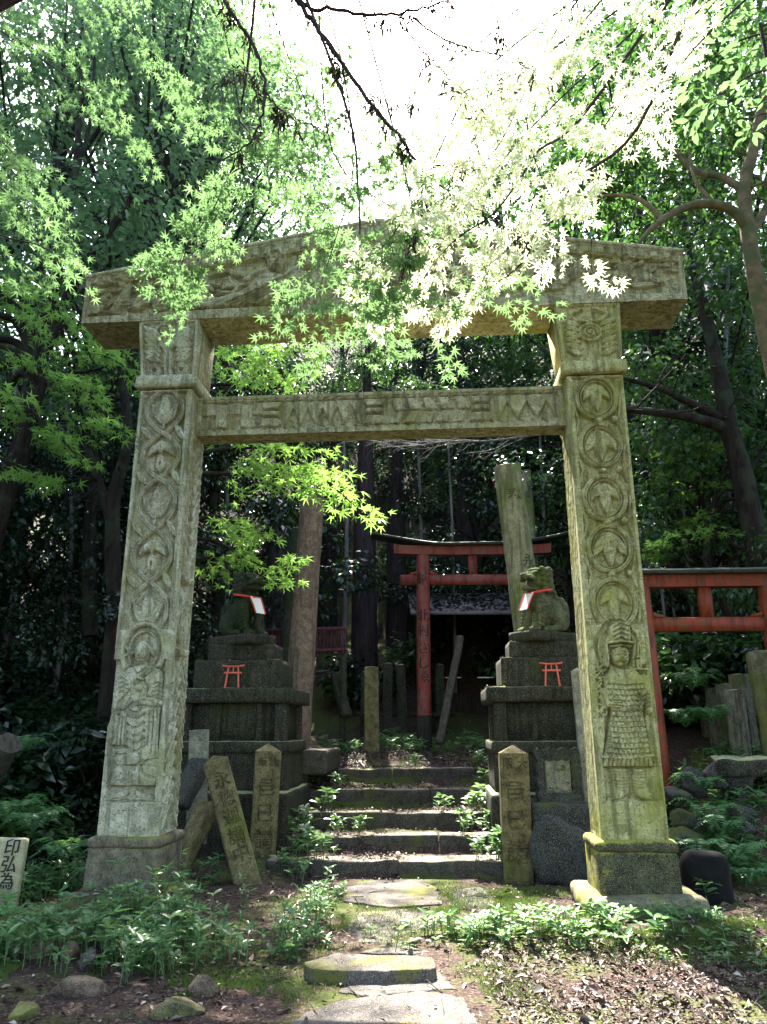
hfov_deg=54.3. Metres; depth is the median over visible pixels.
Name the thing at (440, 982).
path slab
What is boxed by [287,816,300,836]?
leafy plant
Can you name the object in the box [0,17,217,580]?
forked tree
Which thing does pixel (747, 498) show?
crooked tree
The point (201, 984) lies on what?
loose rock
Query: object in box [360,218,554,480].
broadleaf tree
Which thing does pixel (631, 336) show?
slender tree
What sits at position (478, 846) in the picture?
leafy plant
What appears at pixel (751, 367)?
slender tree
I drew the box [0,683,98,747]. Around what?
shrub
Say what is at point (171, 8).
broadleaf tree
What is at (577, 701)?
stone post
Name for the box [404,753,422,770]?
leafy plant
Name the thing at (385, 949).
path slab
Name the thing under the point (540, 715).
stone pedestal
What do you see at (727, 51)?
broadleaf sapling
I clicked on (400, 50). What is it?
sky
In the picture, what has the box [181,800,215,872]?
fallen stake
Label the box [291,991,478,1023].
path slab
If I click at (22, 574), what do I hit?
broadleaf tree
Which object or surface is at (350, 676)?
shrub
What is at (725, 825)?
fern
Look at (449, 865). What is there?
stone steps
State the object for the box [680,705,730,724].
fern
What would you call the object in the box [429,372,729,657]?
broadleaf tree
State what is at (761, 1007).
fallen twigs
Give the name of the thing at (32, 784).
shrub
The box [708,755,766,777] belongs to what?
stone kerb
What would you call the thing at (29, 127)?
broadleaf tree
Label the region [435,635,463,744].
leaning plank
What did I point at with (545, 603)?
lion dog statue
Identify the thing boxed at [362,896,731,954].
undergrowth
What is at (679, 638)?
shrub
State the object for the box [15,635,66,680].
shrub
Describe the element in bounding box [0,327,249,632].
broadleaf tree
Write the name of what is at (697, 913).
creeping leaves
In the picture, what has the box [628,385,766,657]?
broadleaf tree
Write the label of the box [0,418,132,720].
broadleaf tree
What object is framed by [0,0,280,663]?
broadleaf tree
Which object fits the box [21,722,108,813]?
shrub
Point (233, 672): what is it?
torii
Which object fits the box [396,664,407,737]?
stone post
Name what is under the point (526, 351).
broadleaf tree
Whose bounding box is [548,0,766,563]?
broadleaf tree
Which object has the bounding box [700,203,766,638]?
slender tree
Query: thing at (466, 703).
shrine hut
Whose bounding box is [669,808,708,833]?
bank rock
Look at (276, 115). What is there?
branch
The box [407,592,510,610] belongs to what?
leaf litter
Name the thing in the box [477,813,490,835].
leafy plant
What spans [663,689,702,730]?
shrub
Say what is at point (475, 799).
leafy plant
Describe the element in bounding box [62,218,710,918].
stone gate
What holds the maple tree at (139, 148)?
on the ground
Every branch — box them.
[206,0,579,282]
[339,435,538,469]
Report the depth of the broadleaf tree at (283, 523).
16.70 m
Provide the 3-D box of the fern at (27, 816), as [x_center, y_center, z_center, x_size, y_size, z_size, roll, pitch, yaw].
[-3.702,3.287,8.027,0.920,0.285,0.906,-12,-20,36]
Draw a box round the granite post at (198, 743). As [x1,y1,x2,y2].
[186,729,208,843]
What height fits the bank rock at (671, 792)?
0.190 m
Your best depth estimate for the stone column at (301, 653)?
12.20 m
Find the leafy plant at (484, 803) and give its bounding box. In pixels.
[476,793,485,811]
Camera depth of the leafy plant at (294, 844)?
8.34 m
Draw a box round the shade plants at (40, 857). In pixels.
[0,784,101,896]
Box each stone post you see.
[360,671,363,737]
[364,666,378,752]
[383,662,392,738]
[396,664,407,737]
[435,663,443,735]
[571,668,588,801]
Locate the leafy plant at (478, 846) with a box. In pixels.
[468,835,495,863]
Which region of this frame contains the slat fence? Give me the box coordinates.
[265,626,346,751]
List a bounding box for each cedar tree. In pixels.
[221,386,331,645]
[272,381,383,635]
[294,339,411,682]
[351,356,428,652]
[383,337,474,541]
[433,336,508,591]
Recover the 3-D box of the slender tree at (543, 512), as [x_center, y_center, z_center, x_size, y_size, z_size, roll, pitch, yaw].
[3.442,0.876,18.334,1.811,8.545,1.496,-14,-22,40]
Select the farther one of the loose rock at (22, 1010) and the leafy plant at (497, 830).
the leafy plant at (497, 830)
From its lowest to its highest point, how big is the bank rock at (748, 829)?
0.338 m
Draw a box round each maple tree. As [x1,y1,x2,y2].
[0,0,567,384]
[0,273,140,550]
[195,342,395,594]
[333,0,746,346]
[641,418,757,724]
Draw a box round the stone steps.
[267,767,502,876]
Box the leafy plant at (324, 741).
[319,734,330,746]
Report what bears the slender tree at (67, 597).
on the ground
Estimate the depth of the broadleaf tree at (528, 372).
22.86 m
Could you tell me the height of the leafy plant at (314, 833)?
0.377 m
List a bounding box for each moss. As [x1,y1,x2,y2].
[0,896,377,1023]
[180,880,754,962]
[349,883,766,993]
[384,881,582,1023]
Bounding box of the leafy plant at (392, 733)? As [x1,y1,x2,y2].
[382,726,401,741]
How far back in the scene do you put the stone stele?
8.58 m
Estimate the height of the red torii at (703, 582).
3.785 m
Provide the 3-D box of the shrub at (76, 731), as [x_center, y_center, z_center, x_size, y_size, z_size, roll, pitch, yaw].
[-4.831,3.633,10.959,2.014,1.652,2.099,1,-16,-4]
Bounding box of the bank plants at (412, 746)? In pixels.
[318,732,766,886]
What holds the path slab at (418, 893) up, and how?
on the ground
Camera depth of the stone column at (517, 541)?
12.32 m
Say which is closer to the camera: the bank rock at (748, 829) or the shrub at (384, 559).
the bank rock at (748, 829)
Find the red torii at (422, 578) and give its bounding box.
[369,531,568,750]
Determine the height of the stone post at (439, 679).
1.625 m
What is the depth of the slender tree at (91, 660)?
15.83 m
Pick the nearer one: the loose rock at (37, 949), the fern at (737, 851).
the loose rock at (37, 949)
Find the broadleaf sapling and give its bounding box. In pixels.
[672,0,766,149]
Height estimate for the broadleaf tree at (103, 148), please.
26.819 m
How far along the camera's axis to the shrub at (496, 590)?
21.72 m
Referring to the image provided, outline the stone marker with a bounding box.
[0,837,28,911]
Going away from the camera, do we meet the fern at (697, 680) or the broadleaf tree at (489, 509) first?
the fern at (697, 680)
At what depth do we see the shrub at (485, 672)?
18.21 m
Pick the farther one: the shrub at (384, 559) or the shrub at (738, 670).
the shrub at (384, 559)
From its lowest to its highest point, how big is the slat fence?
2.460 m
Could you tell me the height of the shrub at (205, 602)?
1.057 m
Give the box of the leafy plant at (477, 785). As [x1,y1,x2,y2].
[466,782,485,805]
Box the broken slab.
[178,758,207,809]
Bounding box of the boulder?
[529,814,587,886]
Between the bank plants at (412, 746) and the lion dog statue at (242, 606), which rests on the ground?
the bank plants at (412, 746)
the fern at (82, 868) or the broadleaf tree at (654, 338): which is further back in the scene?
the broadleaf tree at (654, 338)
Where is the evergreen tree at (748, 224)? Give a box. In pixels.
[520,0,766,377]
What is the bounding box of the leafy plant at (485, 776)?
[473,766,488,784]
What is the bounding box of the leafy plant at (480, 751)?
[472,749,487,763]
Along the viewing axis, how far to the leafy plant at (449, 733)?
15.25 m
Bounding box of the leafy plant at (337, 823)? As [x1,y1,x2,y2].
[324,813,347,837]
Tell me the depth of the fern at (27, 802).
8.13 m
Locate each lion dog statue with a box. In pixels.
[208,571,275,645]
[509,566,576,641]
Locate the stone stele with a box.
[533,747,582,801]
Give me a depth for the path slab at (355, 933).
6.20 m
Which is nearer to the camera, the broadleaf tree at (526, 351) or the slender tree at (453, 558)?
the slender tree at (453, 558)
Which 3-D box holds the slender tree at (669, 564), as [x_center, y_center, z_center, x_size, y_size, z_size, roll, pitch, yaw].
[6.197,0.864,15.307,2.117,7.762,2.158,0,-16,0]
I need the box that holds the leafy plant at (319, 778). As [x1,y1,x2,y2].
[310,773,328,783]
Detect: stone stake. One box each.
[203,756,261,884]
[250,743,280,859]
[498,745,533,883]
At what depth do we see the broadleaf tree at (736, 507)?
19.08 m
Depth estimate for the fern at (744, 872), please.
7.69 m
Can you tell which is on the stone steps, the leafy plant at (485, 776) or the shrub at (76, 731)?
the leafy plant at (485, 776)
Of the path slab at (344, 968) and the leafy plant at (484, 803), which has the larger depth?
the leafy plant at (484, 803)
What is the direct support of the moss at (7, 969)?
on the ground
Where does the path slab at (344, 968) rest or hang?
on the ground
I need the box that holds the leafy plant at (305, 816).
[291,803,320,829]
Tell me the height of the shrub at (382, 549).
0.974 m
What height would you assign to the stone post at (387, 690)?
1.664 m
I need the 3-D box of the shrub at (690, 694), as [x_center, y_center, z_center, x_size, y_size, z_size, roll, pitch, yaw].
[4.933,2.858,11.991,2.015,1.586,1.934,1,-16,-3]
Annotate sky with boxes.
[0,0,766,461]
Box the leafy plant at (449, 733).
[446,729,455,739]
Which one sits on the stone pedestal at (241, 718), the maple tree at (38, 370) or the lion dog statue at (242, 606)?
the lion dog statue at (242, 606)
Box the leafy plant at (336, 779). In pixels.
[326,771,346,790]
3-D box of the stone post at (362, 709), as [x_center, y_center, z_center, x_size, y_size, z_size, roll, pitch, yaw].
[-0.410,4.138,15.937,0.162,1.482,0.132,1,-16,0]
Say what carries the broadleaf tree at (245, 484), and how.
on the ground
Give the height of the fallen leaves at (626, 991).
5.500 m
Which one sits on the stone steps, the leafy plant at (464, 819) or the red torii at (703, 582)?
the leafy plant at (464, 819)
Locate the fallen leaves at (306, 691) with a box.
[185,639,577,741]
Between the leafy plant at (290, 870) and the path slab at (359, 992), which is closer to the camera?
the path slab at (359, 992)
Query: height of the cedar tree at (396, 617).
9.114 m
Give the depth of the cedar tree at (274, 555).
17.77 m
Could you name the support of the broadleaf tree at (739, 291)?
on the ground
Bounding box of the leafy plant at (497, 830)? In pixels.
[482,824,501,857]
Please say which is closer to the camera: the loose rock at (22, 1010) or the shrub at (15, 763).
the loose rock at (22, 1010)
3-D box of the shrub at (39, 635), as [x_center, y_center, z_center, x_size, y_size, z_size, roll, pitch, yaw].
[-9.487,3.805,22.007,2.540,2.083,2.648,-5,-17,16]
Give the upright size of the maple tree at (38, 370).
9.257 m
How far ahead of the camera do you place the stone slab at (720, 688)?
10.50 m
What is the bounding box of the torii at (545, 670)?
[539,662,562,685]
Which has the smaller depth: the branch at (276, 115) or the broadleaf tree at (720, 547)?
the branch at (276, 115)
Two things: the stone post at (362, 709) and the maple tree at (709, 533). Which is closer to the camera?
the maple tree at (709, 533)
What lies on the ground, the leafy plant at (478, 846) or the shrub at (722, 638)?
the shrub at (722, 638)
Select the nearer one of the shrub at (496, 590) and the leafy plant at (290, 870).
the leafy plant at (290, 870)
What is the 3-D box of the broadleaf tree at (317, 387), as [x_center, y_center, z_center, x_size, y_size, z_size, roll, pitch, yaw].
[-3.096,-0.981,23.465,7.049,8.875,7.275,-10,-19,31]
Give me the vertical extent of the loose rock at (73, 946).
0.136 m
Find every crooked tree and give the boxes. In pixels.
[18,350,139,802]
[622,189,766,648]
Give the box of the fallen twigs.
[0,876,766,1016]
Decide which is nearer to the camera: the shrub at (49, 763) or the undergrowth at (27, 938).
the undergrowth at (27, 938)
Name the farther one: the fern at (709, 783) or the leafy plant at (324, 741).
the leafy plant at (324, 741)
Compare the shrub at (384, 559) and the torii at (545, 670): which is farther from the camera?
the shrub at (384, 559)
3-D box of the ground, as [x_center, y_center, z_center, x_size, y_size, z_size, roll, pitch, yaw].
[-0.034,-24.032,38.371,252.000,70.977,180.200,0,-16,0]
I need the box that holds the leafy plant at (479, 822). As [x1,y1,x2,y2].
[475,808,489,834]
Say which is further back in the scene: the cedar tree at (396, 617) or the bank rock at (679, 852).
the cedar tree at (396, 617)
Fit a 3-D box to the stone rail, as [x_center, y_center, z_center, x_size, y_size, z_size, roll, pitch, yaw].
[0.452,4.313,15.909,2.148,0.110,0.120,1,-16,-5]
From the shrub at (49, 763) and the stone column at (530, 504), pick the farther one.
the stone column at (530, 504)
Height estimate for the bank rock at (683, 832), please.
0.318 m
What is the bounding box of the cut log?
[0,733,21,782]
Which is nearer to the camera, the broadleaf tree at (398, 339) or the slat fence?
the slat fence
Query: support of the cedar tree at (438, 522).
on the ground
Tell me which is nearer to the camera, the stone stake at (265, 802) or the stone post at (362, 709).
the stone stake at (265, 802)
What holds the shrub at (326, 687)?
on the ground
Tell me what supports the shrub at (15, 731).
on the ground
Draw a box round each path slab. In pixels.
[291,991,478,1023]
[304,953,436,984]
[338,984,409,996]
[342,880,442,908]
[346,909,444,942]
[354,973,456,991]
[361,943,429,954]
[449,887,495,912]
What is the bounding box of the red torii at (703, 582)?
[642,567,766,821]
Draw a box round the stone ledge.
[530,798,590,882]
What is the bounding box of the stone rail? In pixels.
[354,712,454,716]
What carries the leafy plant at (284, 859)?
on the ground
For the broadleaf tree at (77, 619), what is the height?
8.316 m
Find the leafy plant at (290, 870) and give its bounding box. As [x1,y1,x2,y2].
[284,857,311,881]
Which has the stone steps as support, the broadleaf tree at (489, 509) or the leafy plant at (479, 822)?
the leafy plant at (479, 822)
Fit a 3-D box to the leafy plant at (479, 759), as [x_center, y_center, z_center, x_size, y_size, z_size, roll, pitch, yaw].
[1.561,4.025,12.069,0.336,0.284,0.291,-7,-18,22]
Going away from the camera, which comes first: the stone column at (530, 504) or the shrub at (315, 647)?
the stone column at (530, 504)
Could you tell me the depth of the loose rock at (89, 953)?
5.02 m
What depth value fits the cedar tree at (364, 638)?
19.30 m
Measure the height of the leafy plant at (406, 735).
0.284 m
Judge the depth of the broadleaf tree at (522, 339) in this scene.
23.84 m
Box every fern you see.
[0,793,54,822]
[0,805,80,832]
[17,733,67,756]
[29,836,87,861]
[67,866,95,879]
[660,667,722,690]
[663,705,725,727]
[665,771,730,789]
[666,797,750,819]
[668,827,745,854]
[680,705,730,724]
[695,814,759,835]
[701,833,766,861]
[727,857,766,884]
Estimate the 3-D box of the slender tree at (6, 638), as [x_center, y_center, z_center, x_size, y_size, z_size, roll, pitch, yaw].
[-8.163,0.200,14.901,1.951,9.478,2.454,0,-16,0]
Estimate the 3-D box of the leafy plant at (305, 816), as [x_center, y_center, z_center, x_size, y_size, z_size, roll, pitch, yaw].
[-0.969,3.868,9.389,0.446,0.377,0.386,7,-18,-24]
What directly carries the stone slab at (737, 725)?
on the ground
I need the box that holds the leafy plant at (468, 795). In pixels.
[461,792,484,811]
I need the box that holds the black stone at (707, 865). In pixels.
[680,850,735,904]
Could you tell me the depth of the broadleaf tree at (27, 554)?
12.87 m
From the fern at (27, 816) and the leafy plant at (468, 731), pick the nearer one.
the fern at (27, 816)
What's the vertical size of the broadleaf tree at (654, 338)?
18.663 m
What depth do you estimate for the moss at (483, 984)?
4.92 m
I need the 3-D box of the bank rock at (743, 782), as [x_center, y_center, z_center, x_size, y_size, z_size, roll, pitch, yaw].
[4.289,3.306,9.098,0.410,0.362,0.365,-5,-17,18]
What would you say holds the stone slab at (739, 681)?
on the ground
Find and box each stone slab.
[696,680,714,737]
[705,688,722,748]
[715,683,730,754]
[724,689,751,755]
[728,673,760,755]
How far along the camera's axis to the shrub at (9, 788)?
9.04 m
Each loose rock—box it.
[7,1001,39,1021]
[25,939,55,959]
[48,975,106,997]
[60,940,79,961]
[78,947,95,970]
[150,996,204,1019]
[187,974,216,996]
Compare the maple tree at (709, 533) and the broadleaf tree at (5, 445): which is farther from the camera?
the broadleaf tree at (5, 445)
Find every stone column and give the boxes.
[282,527,297,662]
[288,481,323,782]
[494,463,535,631]
[521,469,538,567]
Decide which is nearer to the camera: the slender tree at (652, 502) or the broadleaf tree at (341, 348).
the slender tree at (652, 502)
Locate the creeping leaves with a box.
[289,878,766,975]
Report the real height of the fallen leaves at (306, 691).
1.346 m
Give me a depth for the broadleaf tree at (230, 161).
22.17 m
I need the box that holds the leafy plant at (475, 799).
[463,790,485,814]
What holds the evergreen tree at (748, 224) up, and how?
on the ground
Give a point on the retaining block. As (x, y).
(316, 761)
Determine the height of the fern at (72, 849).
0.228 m
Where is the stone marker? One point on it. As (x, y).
(13, 853)
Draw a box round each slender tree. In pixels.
[0,299,32,691]
[3,314,87,708]
[43,353,107,703]
[72,336,139,693]
[211,389,235,604]
[315,361,400,652]
[394,374,441,539]
[432,385,463,692]
[491,435,547,566]
[621,330,671,590]
[628,369,715,644]
[629,423,718,639]
[634,441,711,722]
[669,351,744,566]
[683,304,755,634]
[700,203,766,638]
[728,340,764,488]
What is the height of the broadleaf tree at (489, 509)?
8.875 m
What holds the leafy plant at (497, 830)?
on the stone steps
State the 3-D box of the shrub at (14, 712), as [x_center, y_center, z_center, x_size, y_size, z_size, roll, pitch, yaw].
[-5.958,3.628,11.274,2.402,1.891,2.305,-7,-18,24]
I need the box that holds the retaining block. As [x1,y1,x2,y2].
[302,748,339,774]
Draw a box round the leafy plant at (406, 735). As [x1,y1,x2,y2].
[400,733,413,746]
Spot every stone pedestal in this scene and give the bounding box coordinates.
[176,644,309,859]
[481,641,588,854]
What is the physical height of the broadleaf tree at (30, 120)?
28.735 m
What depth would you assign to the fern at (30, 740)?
9.33 m
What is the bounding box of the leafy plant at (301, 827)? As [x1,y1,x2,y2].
[290,822,319,853]
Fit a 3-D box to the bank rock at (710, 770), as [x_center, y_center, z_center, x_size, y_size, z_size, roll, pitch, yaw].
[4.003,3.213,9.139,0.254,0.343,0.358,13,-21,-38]
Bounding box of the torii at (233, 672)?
[222,665,243,687]
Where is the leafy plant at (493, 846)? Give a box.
[483,835,501,861]
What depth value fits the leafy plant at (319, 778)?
11.53 m
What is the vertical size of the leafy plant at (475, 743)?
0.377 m
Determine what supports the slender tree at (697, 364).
on the ground
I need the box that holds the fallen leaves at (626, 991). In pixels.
[0,619,766,1023]
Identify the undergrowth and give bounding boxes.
[0,853,337,985]
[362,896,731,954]
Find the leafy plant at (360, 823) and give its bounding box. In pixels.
[347,814,371,838]
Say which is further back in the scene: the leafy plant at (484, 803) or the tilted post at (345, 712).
the tilted post at (345, 712)
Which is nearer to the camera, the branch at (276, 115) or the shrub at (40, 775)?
the branch at (276, 115)
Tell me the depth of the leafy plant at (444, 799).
9.94 m
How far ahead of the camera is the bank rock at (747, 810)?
8.56 m
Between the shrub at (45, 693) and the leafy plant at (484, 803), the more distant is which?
the shrub at (45, 693)
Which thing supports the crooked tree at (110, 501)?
on the ground
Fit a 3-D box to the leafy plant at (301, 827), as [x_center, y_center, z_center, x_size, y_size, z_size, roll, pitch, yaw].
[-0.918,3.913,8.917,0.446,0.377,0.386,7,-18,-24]
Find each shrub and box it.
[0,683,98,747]
[0,695,75,756]
[0,697,47,740]
[0,697,110,812]
[0,752,73,810]
[0,765,39,809]
[0,770,100,838]
[0,781,78,868]
[8,704,109,783]
[8,741,87,794]
[10,759,39,775]
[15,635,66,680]
[15,712,61,752]
[17,688,95,746]
[18,616,74,651]
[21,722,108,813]
[59,700,95,738]
[195,592,224,611]
[315,631,322,661]
[316,665,360,707]
[319,645,412,710]
[375,619,467,673]
[376,537,407,555]
[376,554,434,591]
[430,568,456,592]
[465,647,502,686]
[482,585,507,592]
[535,515,561,545]
[654,565,675,613]
[655,632,717,715]
[656,632,763,723]
[657,649,728,729]
[658,633,764,727]
[659,668,668,723]
[663,632,764,738]
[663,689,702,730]
[672,643,755,692]
[687,635,751,660]
[697,637,756,661]
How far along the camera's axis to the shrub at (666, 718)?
12.56 m
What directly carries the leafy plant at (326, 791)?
on the stone steps
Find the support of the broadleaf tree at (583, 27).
on the ground
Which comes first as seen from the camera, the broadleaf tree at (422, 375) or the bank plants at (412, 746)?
the bank plants at (412, 746)
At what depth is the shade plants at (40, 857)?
8.62 m
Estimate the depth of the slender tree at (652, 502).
13.54 m
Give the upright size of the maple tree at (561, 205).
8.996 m
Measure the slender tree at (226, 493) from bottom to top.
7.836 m
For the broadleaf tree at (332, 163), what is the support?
on the ground
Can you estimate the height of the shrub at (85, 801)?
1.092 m
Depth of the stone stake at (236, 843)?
7.82 m
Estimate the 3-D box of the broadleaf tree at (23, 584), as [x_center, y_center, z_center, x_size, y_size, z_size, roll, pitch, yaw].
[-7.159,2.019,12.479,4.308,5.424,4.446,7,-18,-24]
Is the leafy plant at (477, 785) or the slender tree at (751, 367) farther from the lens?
the slender tree at (751, 367)
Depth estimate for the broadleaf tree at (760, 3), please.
11.16 m
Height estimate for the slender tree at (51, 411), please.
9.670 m
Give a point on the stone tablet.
(756, 660)
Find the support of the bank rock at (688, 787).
on the ground
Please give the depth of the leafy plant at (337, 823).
9.10 m
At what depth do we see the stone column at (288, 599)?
13.58 m
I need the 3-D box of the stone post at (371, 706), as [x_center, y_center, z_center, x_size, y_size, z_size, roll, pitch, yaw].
[-0.220,3.715,13.915,0.270,1.672,0.211,-1,-16,0]
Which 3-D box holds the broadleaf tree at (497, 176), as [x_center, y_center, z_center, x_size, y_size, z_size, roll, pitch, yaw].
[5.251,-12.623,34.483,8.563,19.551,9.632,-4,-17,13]
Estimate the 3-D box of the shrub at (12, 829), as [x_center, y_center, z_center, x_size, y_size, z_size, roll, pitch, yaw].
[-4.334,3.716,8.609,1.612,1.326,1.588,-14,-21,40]
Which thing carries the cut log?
on the ground
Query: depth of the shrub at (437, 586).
22.34 m
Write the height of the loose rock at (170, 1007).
0.113 m
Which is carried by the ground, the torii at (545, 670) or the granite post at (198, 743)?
the granite post at (198, 743)
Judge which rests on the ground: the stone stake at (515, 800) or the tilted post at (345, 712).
the stone stake at (515, 800)
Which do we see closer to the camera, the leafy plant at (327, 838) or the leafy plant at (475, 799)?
the leafy plant at (327, 838)
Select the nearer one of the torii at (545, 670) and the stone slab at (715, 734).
the torii at (545, 670)
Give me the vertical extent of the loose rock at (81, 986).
0.161 m
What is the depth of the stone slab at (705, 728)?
11.35 m
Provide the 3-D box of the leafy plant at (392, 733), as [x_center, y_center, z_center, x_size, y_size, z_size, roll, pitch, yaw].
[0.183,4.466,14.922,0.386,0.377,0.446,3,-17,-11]
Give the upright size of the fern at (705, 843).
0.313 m
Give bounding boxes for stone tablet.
[746,650,766,755]
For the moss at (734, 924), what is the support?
on the ground
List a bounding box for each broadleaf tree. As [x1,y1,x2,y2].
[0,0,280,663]
[0,0,292,623]
[0,0,348,704]
[0,3,285,463]
[0,4,100,326]
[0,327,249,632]
[0,351,330,634]
[0,354,80,641]
[0,387,105,710]
[0,390,218,703]
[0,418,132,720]
[0,499,81,731]
[0,516,38,680]
[3,0,406,487]
[3,443,269,723]
[67,345,399,687]
[82,2,365,374]
[197,348,389,600]
[268,339,413,393]
[311,349,414,495]
[336,202,517,389]
[349,338,508,522]
[352,360,566,607]
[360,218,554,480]
[400,35,753,531]
[408,48,557,379]
[417,334,567,573]
[422,213,632,490]
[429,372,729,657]
[474,0,766,723]
[495,0,761,479]
[535,316,766,647]
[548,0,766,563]
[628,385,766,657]
[639,337,766,646]
[647,33,766,414]
[707,2,766,319]
[711,0,766,42]
[713,446,766,615]
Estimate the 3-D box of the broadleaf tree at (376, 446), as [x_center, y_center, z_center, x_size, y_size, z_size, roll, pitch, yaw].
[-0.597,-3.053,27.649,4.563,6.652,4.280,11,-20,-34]
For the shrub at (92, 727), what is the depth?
12.31 m
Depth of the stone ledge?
8.25 m
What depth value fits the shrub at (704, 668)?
11.13 m
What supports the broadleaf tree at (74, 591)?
on the ground
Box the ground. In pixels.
[0,275,766,1023]
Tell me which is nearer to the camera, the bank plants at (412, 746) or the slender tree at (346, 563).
the bank plants at (412, 746)
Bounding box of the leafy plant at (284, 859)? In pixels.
[269,849,297,875]
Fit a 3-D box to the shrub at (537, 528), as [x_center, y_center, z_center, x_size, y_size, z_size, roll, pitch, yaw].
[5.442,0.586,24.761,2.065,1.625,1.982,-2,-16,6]
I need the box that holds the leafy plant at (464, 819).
[446,805,481,836]
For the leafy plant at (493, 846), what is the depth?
8.34 m
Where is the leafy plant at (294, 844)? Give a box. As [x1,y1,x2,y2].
[278,836,305,857]
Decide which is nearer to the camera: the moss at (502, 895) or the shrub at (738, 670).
the moss at (502, 895)
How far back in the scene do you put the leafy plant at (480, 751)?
12.61 m
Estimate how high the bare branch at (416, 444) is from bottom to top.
1.316 m
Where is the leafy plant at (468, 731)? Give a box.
[461,729,479,745]
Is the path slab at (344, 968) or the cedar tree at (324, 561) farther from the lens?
the cedar tree at (324, 561)
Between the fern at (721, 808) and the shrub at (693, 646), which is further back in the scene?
the shrub at (693, 646)
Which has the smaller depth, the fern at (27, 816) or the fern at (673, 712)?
the fern at (27, 816)
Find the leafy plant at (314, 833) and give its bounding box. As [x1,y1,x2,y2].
[300,827,333,859]
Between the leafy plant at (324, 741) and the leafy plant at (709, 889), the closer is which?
the leafy plant at (709, 889)
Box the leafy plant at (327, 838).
[312,835,338,862]
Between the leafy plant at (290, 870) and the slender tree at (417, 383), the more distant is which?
the slender tree at (417, 383)
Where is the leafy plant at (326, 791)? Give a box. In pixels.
[310,786,339,816]
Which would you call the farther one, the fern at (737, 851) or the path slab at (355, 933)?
the fern at (737, 851)
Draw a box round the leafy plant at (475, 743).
[464,736,485,752]
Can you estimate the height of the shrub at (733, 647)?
2.066 m
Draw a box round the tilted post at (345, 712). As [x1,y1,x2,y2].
[330,671,351,717]
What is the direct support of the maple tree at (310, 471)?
on the ground
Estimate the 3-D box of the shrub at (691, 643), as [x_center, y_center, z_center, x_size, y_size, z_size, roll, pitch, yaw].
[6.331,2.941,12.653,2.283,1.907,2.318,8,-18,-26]
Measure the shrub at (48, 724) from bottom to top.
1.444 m
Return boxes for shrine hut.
[406,593,513,713]
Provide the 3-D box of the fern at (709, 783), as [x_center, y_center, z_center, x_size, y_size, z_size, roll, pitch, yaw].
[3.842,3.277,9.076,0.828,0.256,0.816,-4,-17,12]
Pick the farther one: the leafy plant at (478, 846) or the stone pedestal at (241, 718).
the stone pedestal at (241, 718)
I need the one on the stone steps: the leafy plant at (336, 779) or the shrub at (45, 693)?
the leafy plant at (336, 779)
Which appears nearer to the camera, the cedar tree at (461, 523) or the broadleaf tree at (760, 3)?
the broadleaf tree at (760, 3)
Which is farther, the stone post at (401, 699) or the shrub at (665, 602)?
the shrub at (665, 602)
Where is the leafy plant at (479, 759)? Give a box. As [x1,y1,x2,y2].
[471,752,487,770]
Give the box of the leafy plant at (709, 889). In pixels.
[694,877,721,900]
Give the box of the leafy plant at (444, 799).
[433,792,453,812]
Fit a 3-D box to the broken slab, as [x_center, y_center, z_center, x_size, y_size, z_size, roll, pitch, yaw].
[-2.214,3.101,8.548,0.266,0.608,0.155,-7,-56,23]
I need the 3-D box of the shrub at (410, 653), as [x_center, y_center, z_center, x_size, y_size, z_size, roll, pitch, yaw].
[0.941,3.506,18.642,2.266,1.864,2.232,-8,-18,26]
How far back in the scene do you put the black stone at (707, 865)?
6.99 m
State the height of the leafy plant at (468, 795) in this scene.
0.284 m
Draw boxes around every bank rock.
[664,786,691,801]
[668,826,704,849]
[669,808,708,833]
[669,836,688,855]
[679,766,706,798]
[702,760,727,788]
[717,818,755,845]
[720,777,754,797]
[720,802,759,822]
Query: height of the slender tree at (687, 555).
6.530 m
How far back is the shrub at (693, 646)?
11.27 m
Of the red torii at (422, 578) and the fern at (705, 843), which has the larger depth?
the red torii at (422, 578)
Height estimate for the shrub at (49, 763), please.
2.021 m
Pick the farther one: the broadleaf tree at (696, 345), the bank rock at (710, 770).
the broadleaf tree at (696, 345)
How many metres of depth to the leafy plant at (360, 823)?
9.10 m
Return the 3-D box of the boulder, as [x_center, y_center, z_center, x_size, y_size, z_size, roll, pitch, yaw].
[1.967,3.695,8.032,0.806,0.853,0.486,0,-16,0]
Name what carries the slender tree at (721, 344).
on the ground
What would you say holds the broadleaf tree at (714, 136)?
on the ground

